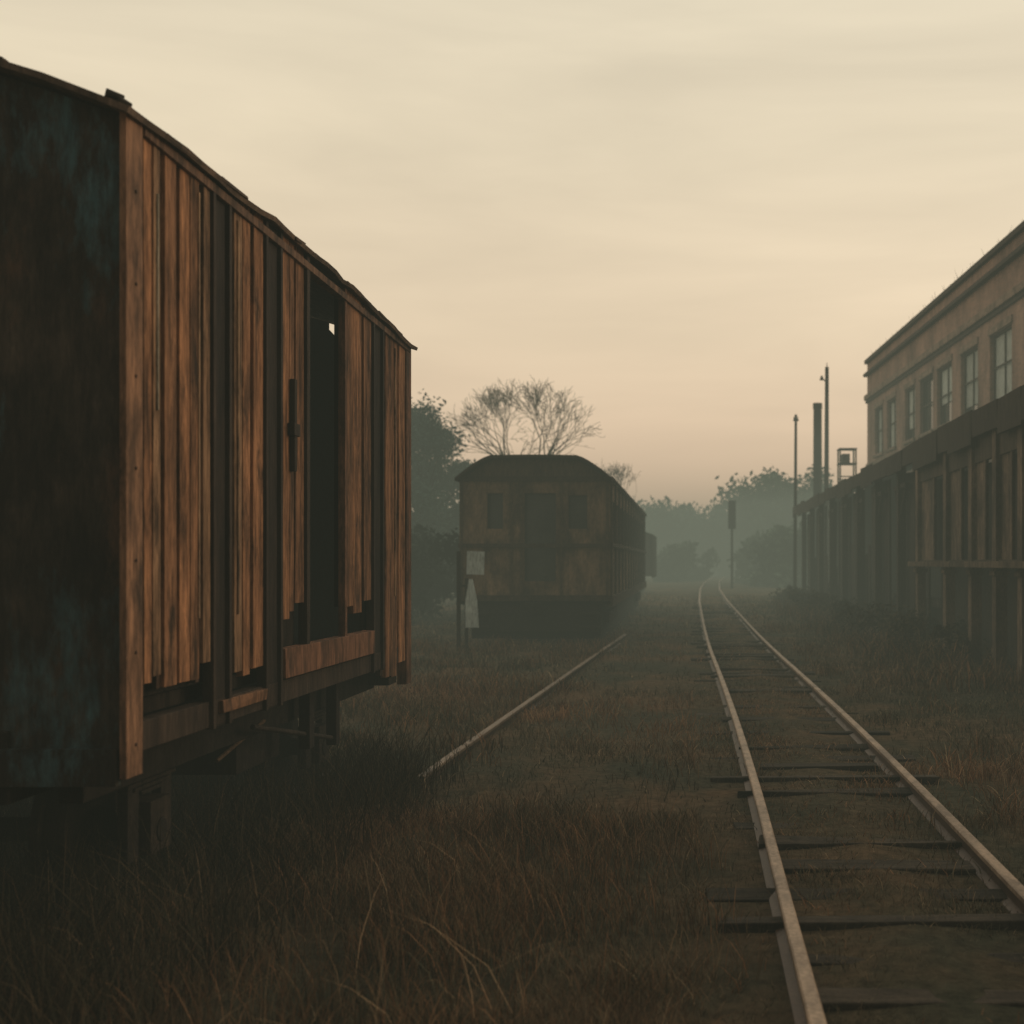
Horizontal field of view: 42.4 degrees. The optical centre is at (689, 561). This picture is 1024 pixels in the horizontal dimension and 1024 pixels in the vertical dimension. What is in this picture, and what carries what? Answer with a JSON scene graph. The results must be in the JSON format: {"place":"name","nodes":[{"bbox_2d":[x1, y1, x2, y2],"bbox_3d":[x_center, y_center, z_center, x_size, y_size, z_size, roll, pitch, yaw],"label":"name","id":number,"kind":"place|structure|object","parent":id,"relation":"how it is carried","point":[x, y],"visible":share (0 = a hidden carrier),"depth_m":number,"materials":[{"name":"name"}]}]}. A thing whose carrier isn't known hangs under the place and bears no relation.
{"place":"outdoors","nodes":[
{"label":"outdoors","id":0,"kind":"place"},
{"bbox_2d":[0,571,1023,1023],"bbox_3d":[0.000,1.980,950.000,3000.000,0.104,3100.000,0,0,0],"label":"ground","id":1,"kind":"structure","parent":0,"point":[956,983],"depth_m":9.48,"materials":[{"name":"brown plant"}]},
{"bbox_2d":[0,56,417,912],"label":"boxcar","id":2,"kind":"object","parent":1,"relation":"on","point":[204,490],"visible":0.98,"depth_m":6.70,"materials":[{"name":"brown wood"}]},
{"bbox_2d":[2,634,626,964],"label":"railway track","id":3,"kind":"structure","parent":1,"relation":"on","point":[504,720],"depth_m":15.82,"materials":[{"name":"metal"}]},
{"bbox_2d":[455,454,646,638],"bbox_3d":[-3.700,-0.343,42.750,3.720,4.594,24.900,0,0,0],"label":"passenger coach","id":4,"kind":"object","parent":3,"relation":"on","point":[559,540],"visible":0.99,"depth_m":31.00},
{"bbox_2d":[487,493,586,580],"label":"windows","id":5,"kind":"structure","parent":4,"relation":"in","point":[540,508],"depth_m":31.30,"materials":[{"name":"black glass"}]},
{"bbox_2d":[411,392,458,515],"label":"broadleaf tree","id":6,"kind":"object","parent":1,"relation":"on","point":[430,465],"depth_m":65.98,"materials":[{"name":"green plant"}]},
{"bbox_2d":[411,523,464,623],"bbox_3d":[-10.230,0.194,45.148,9.637,3.753,11.595,0,0,0],"label":"hedge","id":7,"kind":"object","parent":1,"relation":"on","point":[433,584],"visible":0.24,"depth_m":42.22,"materials":[{"name":"green plant"}]},
{"bbox_2d":[411,457,474,597],"bbox_3d":[-11.278,-1.476,62.919,5.286,7.286,5.716,0,0,0],"label":"broadleaf tree","id":8,"kind":"object","parent":1,"relation":"on","point":[455,509],"visible":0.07,"depth_m":62.29,"materials":[{"name":"green plant"}]},
{"bbox_2d":[411,389,475,548],"bbox_3d":[-12.573,-2.889,59.877,7.497,10.108,6.572,0,0,0],"label":"broadleaf tree","id":9,"kind":"object","parent":1,"relation":"on","point":[434,446],"visible":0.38,"depth_m":59.19,"materials":[{"name":"green plant"}]},
{"bbox_2d":[457,551,484,650],"bbox_3d":[-4.886,0.882,28.985,0.628,2.256,0.110,0,0,0],"label":"trackside sign","id":10,"kind":"object","parent":1,"relation":"on","point":[475,562],"visible":0.87,"depth_m":28.93,"materials":[{"name":"metal"}]},
{"bbox_2d":[446,375,604,454],"bbox_3d":[-7.340,-3.115,59.992,7.472,10.754,7.183,0,0,34],"label":"bare tree","id":11,"kind":"object","parent":1,"relation":"on","point":[491,403],"visible":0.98,"depth_m":59.48,"materials":[{"name":"brown plant"}]},
{"bbox_2d":[600,460,640,497],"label":"bare tree","id":12,"kind":"object","parent":1,"relation":"on","point":[614,472],"visible":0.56,"depth_m":73.86,"materials":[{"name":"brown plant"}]},
{"bbox_2d":[639,532,656,591],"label":"boxcar","id":13,"kind":"object","parent":1,"relation":"on","point":[651,555],"visible":0.23,"depth_m":78.00,"materials":[{"name":"metal"}]},
{"bbox_2d":[453,464,843,587],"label":"distant trees","id":14,"kind":"object","parent":1,"relation":"on","point":[692,545],"visible":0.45,"depth_m":166.64,"materials":[{"name":"green plant"}]},
{"bbox_2d":[728,500,735,588],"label":"railway signal","id":15,"kind":"object","parent":1,"relation":"on","point":[731,514],"visible":1,"depth_m":95.85,"materials":[{"name":"metal"}]},
{"bbox_2d":[793,414,798,588],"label":"utility pole","id":16,"kind":"object","parent":1,"relation":"on","point":[795,516],"visible":0.76,"depth_m":69.93,"materials":[{"name":"wood"}]},
{"bbox_2d":[812,403,822,556],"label":"metal chimney","id":17,"kind":"object","parent":1,"relation":"on","point":[817,479],"visible":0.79,"depth_m":80.77,"materials":[{"name":"metal"}]},
{"bbox_2d":[820,365,828,580],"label":"lamp post","id":18,"kind":"object","parent":1,"relation":"on","point":[826,460],"visible":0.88,"depth_m":74.90,"materials":[{"name":"metal"}]},
{"bbox_2d":[837,448,856,493],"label":"water tank","id":19,"kind":"object","parent":1,"relation":"on","point":[843,459],"visible":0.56,"depth_m":69.50,"materials":[{"name":"metal"}]},
{"bbox_2d":[690,575,1023,1023],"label":"railway track","id":20,"kind":"structure","parent":1,"relation":"on","point":[809,1003],"depth_m":8.33,"materials":[{"name":"metal"}]},
{"bbox_2d":[767,585,1013,664],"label":"bramble shrubs","id":21,"kind":"object","parent":1,"relation":"on","point":[908,624],"visible":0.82,"depth_m":32.13,"materials":[{"name":"green plant"}]},
{"bbox_2d":[793,385,1023,682],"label":"platform canopy","id":22,"kind":"object","parent":1,"relation":"on","point":[938,531],"visible":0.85,"depth_m":28.31,"materials":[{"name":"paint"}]},
{"bbox_2d":[0,0,1023,518],"label":"sky","id":23,"kind":"structure","parent":0,"point":[675,215],"materials":[{"name":"beige"}]},
{"bbox_2d":[867,231,1023,472],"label":"walls","id":24,"kind":"structure","parent":0,"point":[1005,279],"depth_m":47.95,"materials":[{"name":"brick"}]},
{"bbox_2d":[863,221,1023,465],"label":"cornices and sills","id":25,"kind":"object","parent":24,"relation":"attached to","point":[999,305],"visible":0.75,"depth_m":48.29,"materials":[{"name":"stone"}]},
{"bbox_2d":[871,227,1011,352],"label":"parapet weeds","id":26,"kind":"object","parent":25,"relation":"on","point":[949,284],"visible":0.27,"depth_m":48.26,"materials":[{"name":"plant"}]},
{"bbox_2d":[877,326,1011,452],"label":"window frames","id":27,"kind":"structure","parent":24,"relation":"attached to","point":[966,383],"depth_m":50.68,"materials":[{"name":"brown wood"}]},
{"bbox_2d":[879,328,1011,452],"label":"window panes","id":28,"kind":"object","parent":27,"relation":"attached to","point":[1000,371],"depth_m":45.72,"materials":[{"name":"grey glass"}]}
]}

